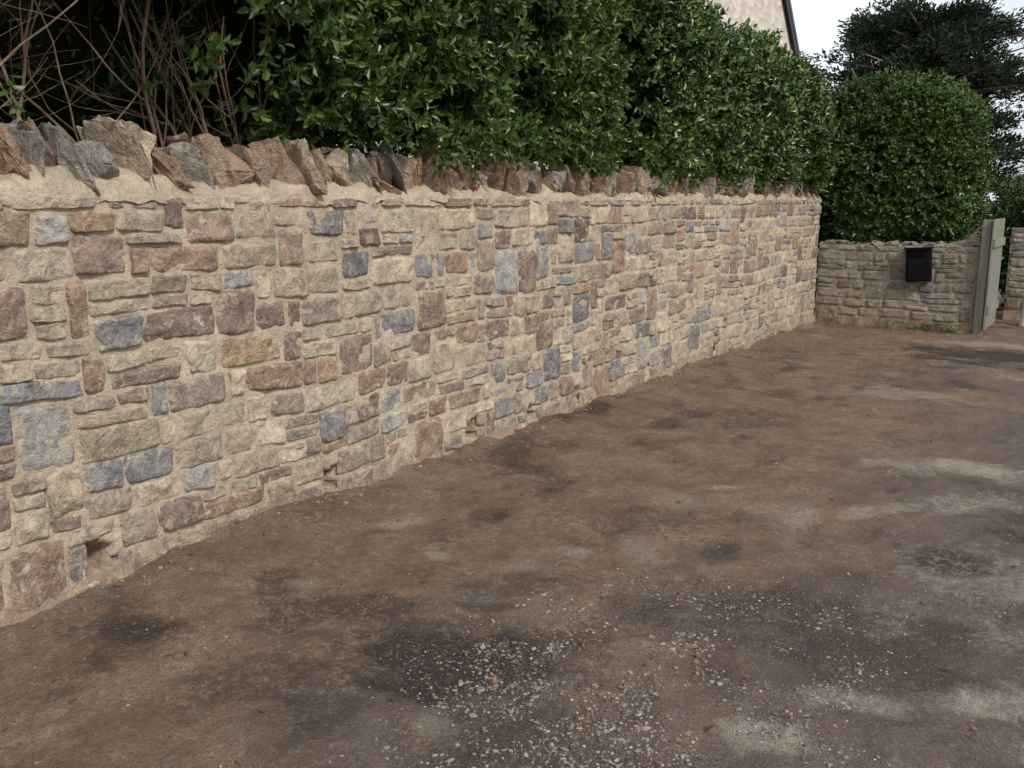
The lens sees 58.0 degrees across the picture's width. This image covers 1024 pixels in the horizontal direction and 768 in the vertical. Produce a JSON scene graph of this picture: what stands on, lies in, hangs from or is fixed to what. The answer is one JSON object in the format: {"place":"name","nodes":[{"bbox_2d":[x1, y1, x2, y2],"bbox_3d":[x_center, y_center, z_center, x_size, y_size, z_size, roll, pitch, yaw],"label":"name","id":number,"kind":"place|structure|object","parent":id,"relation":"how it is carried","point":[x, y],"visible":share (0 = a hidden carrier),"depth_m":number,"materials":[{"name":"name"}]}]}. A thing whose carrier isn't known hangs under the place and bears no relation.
{"place":"outdoors","nodes":[
{"label":"outdoors","id":0,"kind":"place"},
{"bbox_2d":[0,288,1023,767],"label":"ground","id":1,"kind":"structure","parent":0,"point":[520,548],"depth_m":3.78,"materials":[{"name":"brown soil"}]},
{"bbox_2d":[0,322,816,666],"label":"wall foot rubble","id":2,"kind":"object","parent":1,"relation":"on","point":[186,566],"depth_m":4.77,"materials":[{"name":"brown stone"}]},
{"bbox_2d":[0,193,820,626],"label":"face mortar","id":3,"kind":"object","parent":1,"relation":"on","point":[104,551],"visible":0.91,"depth_m":4.57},
{"bbox_2d":[0,115,817,210],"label":"coping stones","id":4,"kind":"object","parent":3,"relation":"on","point":[105,147],"visible":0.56,"depth_m":4.47,"materials":[{"name":"grey stone"}]},
{"bbox_2d":[0,196,821,613],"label":"face stones","id":5,"kind":"object","parent":3,"relation":"on","point":[40,582],"visible":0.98,"depth_m":4.59,"materials":[{"name":"beige stone"}]},
{"bbox_2d":[2,348,1021,767],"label":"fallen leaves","id":6,"kind":"object","parent":1,"relation":"on","point":[262,708],"visible":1,"depth_m":3.48,"materials":[{"name":"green plant"}]},
{"bbox_2d":[821,314,962,333],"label":"wall weeds","id":7,"kind":"object","parent":1,"relation":"on","point":[926,326],"depth_m":11.69,"materials":[{"name":"green plant"}]},
{"bbox_2d":[814,202,997,312],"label":"bank edge","id":8,"kind":"object","parent":1,"relation":"on","point":[971,239],"depth_m":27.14,"materials":[{"name":"soil"}]},
{"bbox_2d":[972,218,1005,334],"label":"wooden gate","id":9,"kind":"structure","parent":1,"relation":"on","point":[993,237],"depth_m":11.24,"materials":[{"name":"grey wood"}]},
{"bbox_2d":[973,172,1023,306],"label":"garden shrub","id":10,"kind":"object","parent":1,"relation":"on","point":[1009,206],"visible":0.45,"depth_m":13.65,"materials":[{"name":"green plant"}]},
{"bbox_2d":[1002,227,1023,319],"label":"face mortar","id":11,"kind":"object","parent":1,"relation":"on","point":[1008,314],"visible":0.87,"depth_m":12.56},
{"bbox_2d":[1005,229,1023,317],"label":"face stones","id":12,"kind":"object","parent":11,"relation":"attached to","point":[1012,303],"visible":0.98,"depth_m":12.50,"materials":[{"name":"stone"}]},
{"bbox_2d":[1018,293,1023,325],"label":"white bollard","id":13,"kind":"object","parent":1,"relation":"on","point":[1021,323],"visible":0.72,"depth_m":12.02,"materials":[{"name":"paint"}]},
{"bbox_3d":[4.981,-1.253,11.993,1.926,1.080,0.300,7,13,32],"label":"wall","id":14,"kind":"object","parent":1,"relation":"on","visible":0},
{"bbox_2d":[814,243,980,333],"bbox_3d":[4.869,-1.171,11.834,1.930,1.200,0.087,7,13,32],"label":"face mortar","id":15,"kind":"object","parent":14,"relation":"attached to","point":[868,321],"visible":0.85,"depth_m":11.81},
{"bbox_2d":[816,245,976,329],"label":"face stones","id":16,"kind":"object","parent":15,"relation":"attached to","point":[897,271],"visible":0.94,"depth_m":11.85,"materials":[{"name":"stone"}]},
{"bbox_2d":[903,247,933,281],"bbox_3d":[5.068,-1.493,11.547,0.333,0.441,0.190,7,13,32],"label":"wall letterbox","id":17,"kind":"object","parent":16,"relation":"attached to","point":[918,264],"depth_m":11.50,"materials":[{"name":"black metal"}]},
{"bbox_2d":[907,258,927,279],"bbox_3d":[5.059,-1.436,11.523,0.258,0.286,0.012,7,13,32],"label":"door","id":18,"kind":"structure","parent":17,"relation":"in","point":[917,267],"depth_m":11.52,"materials":[{"name":"black metal"}]},
{"bbox_2d":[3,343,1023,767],"bbox_3d":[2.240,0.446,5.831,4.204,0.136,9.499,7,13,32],"label":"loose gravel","id":19,"kind":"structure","parent":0,"point":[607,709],"depth_m":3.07,"materials":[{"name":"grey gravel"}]},
{"bbox_2d":[820,241,965,250],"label":"wall top","id":20,"kind":"structure","parent":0,"point":[889,246],"depth_m":11.87,"materials":[{"name":"stone"}]},
{"bbox_2d":[791,0,1023,200],"label":"sky","id":21,"kind":"structure","parent":0,"point":[816,21],"materials":[{"name":"white"}]},
{"bbox_2d":[822,239,994,249],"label":"wall top stones","id":22,"kind":"object","parent":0,"point":[894,242],"depth_m":11.68,"materials":[{"name":"grey stone"}]},
{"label":"garden bank","id":23,"kind":"structure","parent":0,"visible":0},
{"bbox_2d":[0,0,846,197],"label":"laurel hedge","id":24,"kind":"object","parent":23,"relation":"on","point":[682,89],"visible":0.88,"depth_m":5.44,"materials":[{"name":"green plant"}]},
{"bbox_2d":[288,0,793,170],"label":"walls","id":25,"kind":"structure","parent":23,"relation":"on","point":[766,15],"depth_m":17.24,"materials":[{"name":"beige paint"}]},
{"bbox_2d":[783,0,800,57],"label":"roof slope","id":26,"kind":"structure","parent":25,"relation":"on","point":[794,27],"depth_m":18.72,"materials":[{"name":"stone"}]},
{"bbox_2d":[784,0,797,54],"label":"bargeboard","id":27,"kind":"object","parent":26,"relation":"attached to","point":[790,22],"depth_m":18.59,"materials":[{"name":"paint"}]},
{"bbox_2d":[811,62,1003,248],"bbox_3d":[5.105,-2.961,12.504,2.777,2.638,2.186,7,13,32],"label":"clipped hedge","id":28,"kind":"object","parent":23,"relation":"on","point":[913,147],"visible":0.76,"depth_m":11.71,"materials":[{"name":"green plant"}]},
{"bbox_2d":[810,0,1023,201],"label":"cypress tree","id":29,"kind":"object","parent":23,"relation":"on","point":[913,35],"visible":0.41,"depth_m":40.62,"materials":[{"name":"green plant"}]},
{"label":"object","id":30,"kind":"object","parent":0,"visible":0},
{"bbox_2d":[0,164,821,205],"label":"coping mortar","id":31,"kind":"object","parent":30,"relation":"on","point":[128,185],"visible":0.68,"depth_m":4.17,"materials":[{"name":"beige concrete"}]}
]}

